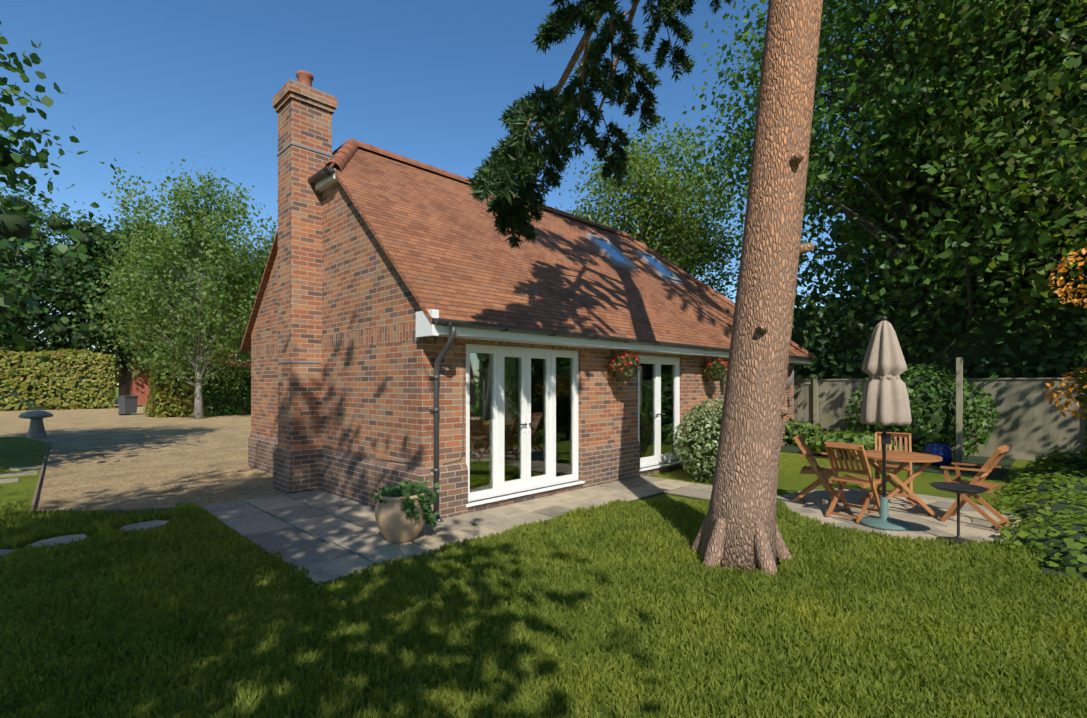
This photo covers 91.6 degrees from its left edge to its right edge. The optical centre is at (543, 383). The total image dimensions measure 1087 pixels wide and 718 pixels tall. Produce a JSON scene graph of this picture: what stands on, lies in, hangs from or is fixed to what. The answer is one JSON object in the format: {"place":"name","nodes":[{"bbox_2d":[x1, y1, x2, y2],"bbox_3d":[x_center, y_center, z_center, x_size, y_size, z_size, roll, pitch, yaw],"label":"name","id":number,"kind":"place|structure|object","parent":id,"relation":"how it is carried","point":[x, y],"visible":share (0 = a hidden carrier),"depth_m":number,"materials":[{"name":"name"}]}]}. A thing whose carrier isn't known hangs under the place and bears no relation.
{"place":"outdoors","nodes":[
{"label":"outdoors","id":0,"kind":"place"},
{"bbox_2d":[0,465,168,556],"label":"stepping stone path","id":1,"kind":"structure","parent":0,"point":[137,526],"depth_m":6.19,"materials":[{"name":"grey stone"}]},
{"bbox_2d":[0,401,285,510],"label":"gravel drive","id":2,"kind":"structure","parent":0,"point":[103,459],"depth_m":11.61,"materials":[{"name":"beige gravel"}]},
{"bbox_2d":[18,410,53,438],"bbox_3d":[-15.808,1.258,16.466,0.788,0.870,0.800,0,0,45],"label":"staddle stone","id":3,"kind":"object","parent":2,"relation":"on","point":[36,430],"visible":0.94,"depth_m":16.32,"materials":[{"name":"grey stone"}]},
{"bbox_2d":[0,347,121,410],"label":"hedge","id":4,"kind":"object","parent":2,"relation":"on","point":[68,354],"depth_m":34.34,"materials":[{"name":"green plant"}]},
{"bbox_2d":[0,176,158,354],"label":"tree","id":5,"kind":"object","parent":2,"relation":"on","point":[44,247],"depth_m":38.60,"materials":[{"name":"green plant"}]},
{"bbox_2d":[31,441,177,513],"bbox_3d":[-9.611,1.663,10.759,12.213,0.070,1.424,0,0,45],"label":"gravel edging","id":6,"kind":"object","parent":2,"relation":"on","point":[38,486],"visible":0.32,"depth_m":7.18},
{"bbox_2d":[0,206,222,394],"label":"tree","id":7,"kind":"object","parent":2,"relation":"on","point":[74,325],"depth_m":39.46,"materials":[{"name":"green plant"}]},
{"bbox_2d":[117,395,138,414],"bbox_3d":[-22.453,1.155,28.531,0.850,1.064,0.640,0,0,28],"label":"planter","id":8,"kind":"object","parent":2,"relation":"on","point":[127,404],"visible":0.9,"depth_m":28.34,"materials":[{"name":"grey"}]},
{"bbox_2d":[143,359,194,417],"bbox_3d":[-19.149,0.176,27.375,2.528,3.216,2.591,0,0,45],"label":"beech hedge","id":9,"kind":"object","parent":2,"relation":"on","point":[155,394],"depth_m":26.69,"materials":[{"name":"green plant"}]},
{"bbox_2d":[72,152,277,418],"bbox_3d":[-16.905,-4.618,25.640,9.529,12.838,8.964,0,0,45],"label":"birch tree","id":10,"kind":"object","parent":2,"relation":"on","point":[185,225],"depth_m":24.30,"materials":[{"name":"green plant"}]},
{"bbox_2d":[223,227,273,361],"bbox_3d":[-14.024,-3.616,29.707,8.327,10.835,8.218,0,0,45],"label":"birch tree","id":11,"kind":"object","parent":2,"relation":"on","point":[254,256],"depth_m":27.79,"materials":[{"name":"green plant"}]},
{"bbox_2d":[200,475,694,587],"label":"paving path","id":12,"kind":"structure","parent":0,"point":[321,535],"depth_m":6.33,"materials":[{"name":"stone"}]},
{"bbox_2d":[375,491,426,542],"bbox_3d":[-1.518,1.407,5.652,0.550,0.500,0.550,0,0,45],"label":"terracotta pot","id":13,"kind":"object","parent":12,"relation":"on","point":[394,525],"visible":0.69,"depth_m":5.43,"materials":[{"name":"beige ceramic"}]},
{"bbox_2d":[370,477,445,526],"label":"pot ivy leaves","id":14,"kind":"object","parent":13,"relation":"in","point":[408,489],"visible":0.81,"depth_m":5.54,"materials":[{"name":"green plant"}]},
{"bbox_2d":[0,0,1058,384],"label":"sky","id":15,"kind":"structure","parent":0,"point":[429,82],"materials":[{"name":"blue"}]},
{"bbox_2d":[0,387,1083,717],"bbox_3d":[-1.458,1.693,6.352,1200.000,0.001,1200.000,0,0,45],"label":"lawn","id":16,"kind":"structure","parent":0,"point":[18,451],"depth_m":9.08,"materials":[{"name":"green plant"}]},
{"bbox_2d":[0,193,57,325],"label":"tree","id":17,"kind":"object","parent":16,"relation":"on","point":[25,267],"depth_m":44.73,"materials":[{"name":"green plant"}]},
{"bbox_2d":[0,21,115,405],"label":"tree","id":18,"kind":"object","parent":16,"relation":"on","point":[23,158],"depth_m":10.62,"materials":[{"name":"green plant"}]},
{"bbox_2d":[58,222,243,375],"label":"tree","id":19,"kind":"object","parent":16,"relation":"on","point":[110,268],"depth_m":41.59,"materials":[{"name":"green plant"}]},
{"bbox_2d":[119,307,250,404],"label":"neighbour house","id":20,"kind":"structure","parent":16,"relation":"on","point":[140,389],"depth_m":43.19,"materials":[{"name":"brick"}]},
{"bbox_2d":[193,363,250,415],"bbox_3d":[-14.039,0.266,32.479,2.856,3.079,13.369,0,0,45],"label":"hedge","id":21,"kind":"object","parent":16,"relation":"on","point":[239,410],"depth_m":28.29,"materials":[{"name":"green plant"}]},
{"bbox_2d":[211,245,268,366],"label":"tree","id":22,"kind":"object","parent":16,"relation":"on","point":[235,336],"depth_m":43.35,"materials":[{"name":"green plant"}]},
{"bbox_2d":[248,70,793,518],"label":"house walls","id":23,"kind":"structure","parent":16,"relation":"on","point":[343,357],"depth_m":8.13,"materials":[{"name":"brown brick"}]},
{"bbox_2d":[240,147,809,359],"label":"house roof","id":24,"kind":"structure","parent":23,"relation":"on","point":[450,254],"depth_m":8.90,"materials":[{"name":"brown tile"}]},
{"bbox_2d":[325,139,814,356],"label":"ridge tiles","id":25,"kind":"object","parent":24,"relation":"on","point":[343,153],"visible":0.42,"depth_m":10.32,"materials":[{"name":"brown tile"}]},
{"bbox_2d":[585,233,682,284],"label":"roof windows","id":26,"kind":"structure","parent":24,"relation":"in","point":[612,252],"depth_m":12.69,"materials":[{"name":"blue glass"}]},
{"bbox_2d":[315,170,810,364],"bbox_3d":[0.643,-1.878,13.024,7.100,2.642,12.660,0,0,45],"label":"fascia board","id":27,"kind":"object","parent":23,"relation":"attached to","point":[425,327],"depth_m":7.59,"materials":[{"name":"white wood"}]},
{"bbox_2d":[277,166,812,521],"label":"house gutters","id":28,"kind":"object","parent":27,"relation":"attached to","point":[318,176],"visible":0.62,"depth_m":6.67,"materials":[{"name":"plastic"}]},
{"bbox_2d":[466,344,680,506],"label":"french doors","id":29,"kind":"structure","parent":23,"relation":"in","point":[522,436],"depth_m":7.83,"materials":[{"name":"white wood"}]},
{"bbox_2d":[609,349,640,380],"bbox_3d":[1.352,-0.342,8.794,0.552,0.570,0.579,0,0,45],"label":"hanging basket","id":30,"kind":"object","parent":23,"relation":"on","point":[635,363],"depth_m":8.69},
{"bbox_2d":[703,356,727,380],"bbox_3d":[3.626,-0.342,11.091,0.552,0.570,0.577,0,0,45],"label":"hanging basket","id":31,"kind":"object","parent":23,"relation":"attached to","point":[715,368],"depth_m":11.00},
{"bbox_2d":[786,370,809,389],"bbox_3d":[6.451,-0.088,13.717,0.412,0.573,0.909,0,0,-12],"label":"satellite dish","id":32,"kind":"object","parent":23,"relation":"attached to","point":[789,383],"visible":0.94,"depth_m":13.62,"materials":[{"name":"grey metal"}]},
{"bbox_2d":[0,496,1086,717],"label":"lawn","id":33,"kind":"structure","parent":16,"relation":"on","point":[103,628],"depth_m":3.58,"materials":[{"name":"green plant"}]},
{"bbox_2d":[465,0,822,575],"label":"pine","id":34,"kind":"object","parent":16,"relation":"on","point":[739,528],"depth_m":4.87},
{"bbox_2d":[673,398,723,482],"bbox_3d":[3.193,0.972,9.418,1.641,1.463,1.936,0,0,45],"label":"variegated shrub","id":35,"kind":"object","parent":16,"relation":"on","point":[691,466],"depth_m":9.04,"materials":[{"name":"green plant"}]},
{"bbox_2d":[664,483,1026,542],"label":"circular patio","id":36,"kind":"structure","parent":16,"relation":"on","point":[924,522],"depth_m":6.78,"materials":[{"name":"stone"}]},
{"bbox_2d":[792,433,840,507],"bbox_3d":[3.839,1.198,7.435,0.594,0.952,0.520,0,0,31],"label":"chair","id":37,"kind":"object","parent":36,"relation":"on","point":[818,471],"visible":0.83,"depth_m":7.34,"materials":[{"name":"brown wood"}]},
{"bbox_2d":[824,442,880,523],"bbox_3d":[3.865,1.198,6.588,0.594,0.952,0.448,0,0,-34],"label":"chair","id":38,"kind":"object","parent":36,"relation":"on","point":[869,481],"visible":0.98,"depth_m":6.51,"materials":[{"name":"brown wood"}]},
{"bbox_2d":[859,316,911,530],"bbox_3d":[4.009,0.428,6.217,0.530,2.459,0.530,0,0,45],"label":"closed parasol","id":39,"kind":"object","parent":36,"relation":"on","point":[885,399],"visible":1,"depth_m":6.11,"materials":[{"name":"fabric"}]},
{"bbox_2d":[875,432,912,503],"bbox_3d":[5.079,1.198,7.673,0.448,0.952,0.594,0,0,32],"label":"chair","id":40,"kind":"object","parent":36,"relation":"on","point":[905,436],"visible":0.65,"depth_m":7.74,"materials":[{"name":"brown wood"}]},
{"bbox_2d":[851,450,942,517],"bbox_3d":[4.627,1.302,6.956,1.000,0.742,1.000,0,0,16],"label":"round table","id":41,"kind":"object","parent":36,"relation":"on","point":[905,458],"visible":0.77,"depth_m":6.73,"materials":[{"name":"brown wood"}]},
{"bbox_2d":[929,482,988,546],"bbox_3d":[4.345,1.368,5.533,0.500,0.590,0.500,0,0,45],"label":"bird bath","id":42,"kind":"object","parent":36,"relation":"on","point":[958,489],"visible":0.79,"depth_m":5.53,"materials":[{"name":"grey metal"}]},
{"bbox_2d":[940,445,1010,529],"bbox_3d":[5.158,1.198,6.301,0.520,0.952,0.594,0,0,-39],"label":"chair","id":43,"kind":"object","parent":36,"relation":"on","point":[990,464],"visible":0.81,"depth_m":6.26,"materials":[{"name":"brown wood"}]},
{"bbox_2d":[805,430,904,460],"bbox_3d":[7.187,1.427,12.283,2.087,0.707,1.719,0,0,45],"label":"shrub","id":44,"kind":"object","parent":16,"relation":"on","point":[868,441],"depth_m":12.02,"materials":[{"name":"green plant"}]},
{"bbox_2d":[662,0,1086,389],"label":"tree","id":45,"kind":"object","parent":16,"relation":"on","point":[849,18],"depth_m":12.99,"materials":[{"name":"green plant"}]},
{"bbox_2d":[794,357,1086,462],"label":"close board fence","id":46,"kind":"object","parent":16,"relation":"on","point":[1030,425],"visible":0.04,"depth_m":11.93,"materials":[{"name":"grey wood"}]},
{"bbox_2d":[799,22,1085,303],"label":"tree","id":47,"kind":"object","parent":16,"relation":"on","point":[836,217],"depth_m":25.79,"materials":[{"name":"green plant"}]},
{"bbox_2d":[809,0,1086,352],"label":"tree","id":48,"kind":"object","parent":16,"relation":"on","point":[1053,82],"depth_m":11.17,"materials":[{"name":"green plant"}]},
{"bbox_2d":[555,102,747,300],"bbox_3d":[5.756,-5.910,28.563,12.030,15.507,12.308,0,0,-1],"label":"oak tree","id":49,"kind":"object","parent":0,"point":[658,181],"depth_m":25.45,"materials":[{"name":"green plant"}]},
{"bbox_2d":[735,261,1086,378],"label":"hedge","id":50,"kind":"object","parent":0,"point":[953,351],"depth_m":13.38,"materials":[{"name":"green plant"}]},
{"bbox_2d":[780,445,1086,580],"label":"planting bed soil","id":51,"kind":"structure","parent":0,"point":[1005,464],"depth_m":10.64,"materials":[{"name":"brown soil"}]},
{"bbox_2d":[783,419,833,445],"bbox_3d":[6.548,1.339,15.030,3.233,0.774,1.275,0,0,45],"label":"shrub","id":52,"kind":"object","parent":51,"relation":"on","point":[810,426],"depth_m":14.26,"materials":[{"name":"green plant"}]},
{"bbox_2d":[844,363,999,460],"bbox_3d":[8.713,0.619,12.353,3.000,2.221,2.308,0,0,45],"label":"bush","id":53,"kind":"object","parent":51,"relation":"on","point":[981,420],"depth_m":11.58,"materials":[{"name":"green plant"}]},
{"bbox_2d":[923,444,952,465],"bbox_3d":[8.206,1.478,10.998,0.520,0.430,0.520,0,0,45],"label":"blue glazed pot","id":54,"kind":"object","parent":51,"relation":"on","point":[944,452],"visible":0.77,"depth_m":10.81,"materials":[{"name":"ceramic"}]},
{"bbox_2d":[991,514,1086,576],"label":"ground cover","id":55,"kind":"object","parent":51,"relation":"on","point":[1023,529],"depth_m":5.16,"materials":[{"name":"green plant"}]},
{"bbox_2d":[993,491,1086,525],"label":"ground cover","id":56,"kind":"object","parent":51,"relation":"on","point":[1031,497],"depth_m":6.57,"materials":[{"name":"green plant"}]},
{"bbox_2d":[996,474,1086,499],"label":"ground cover","id":57,"kind":"object","parent":51,"relation":"on","point":[1031,482],"depth_m":7.71,"materials":[{"name":"green plant"}]},
{"bbox_2d":[1009,463,1086,484],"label":"ground cover","id":58,"kind":"object","parent":51,"relation":"on","point":[1062,469],"depth_m":8.62,"materials":[{"name":"green plant"}]},
{"bbox_2d":[1023,450,1086,475],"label":"shrub","id":59,"kind":"object","parent":51,"relation":"on","point":[1039,459],"depth_m":9.18,"materials":[{"name":"green plant"}]},
{"bbox_2d":[1073,317,1086,430],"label":"tall shrub","id":60,"kind":"object","parent":51,"relation":"on","point":[1082,381],"visible":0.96,"depth_m":8.18,"materials":[{"name":"plant"}]},
{"bbox_2d":[1043,367,1086,420],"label":"orange flower leaves","id":61,"kind":"object","parent":60,"relation":"attached to","point":[1067,402],"visible":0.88,"depth_m":8.21,"materials":[{"name":"orange plant"}]},
{"bbox_2d":[1048,248,1086,307],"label":"orange flower leaves","id":62,"kind":"object","parent":60,"relation":"attached to","point":[1061,266],"visible":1,"depth_m":8.07,"materials":[{"name":"orange plant"}]},
{"bbox_2d":[1082,422,1086,461],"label":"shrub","id":63,"kind":"object","parent":51,"relation":"on","point":[1085,451],"visible":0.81,"depth_m":9.07,"materials":[{"name":"green plant"}]},
{"bbox_2d":[1066,380,1085,405],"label":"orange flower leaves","id":64,"kind":"object","parent":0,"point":[1072,385],"visible":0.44,"depth_m":8.96,"materials":[{"name":"orange plant"}]}
]}

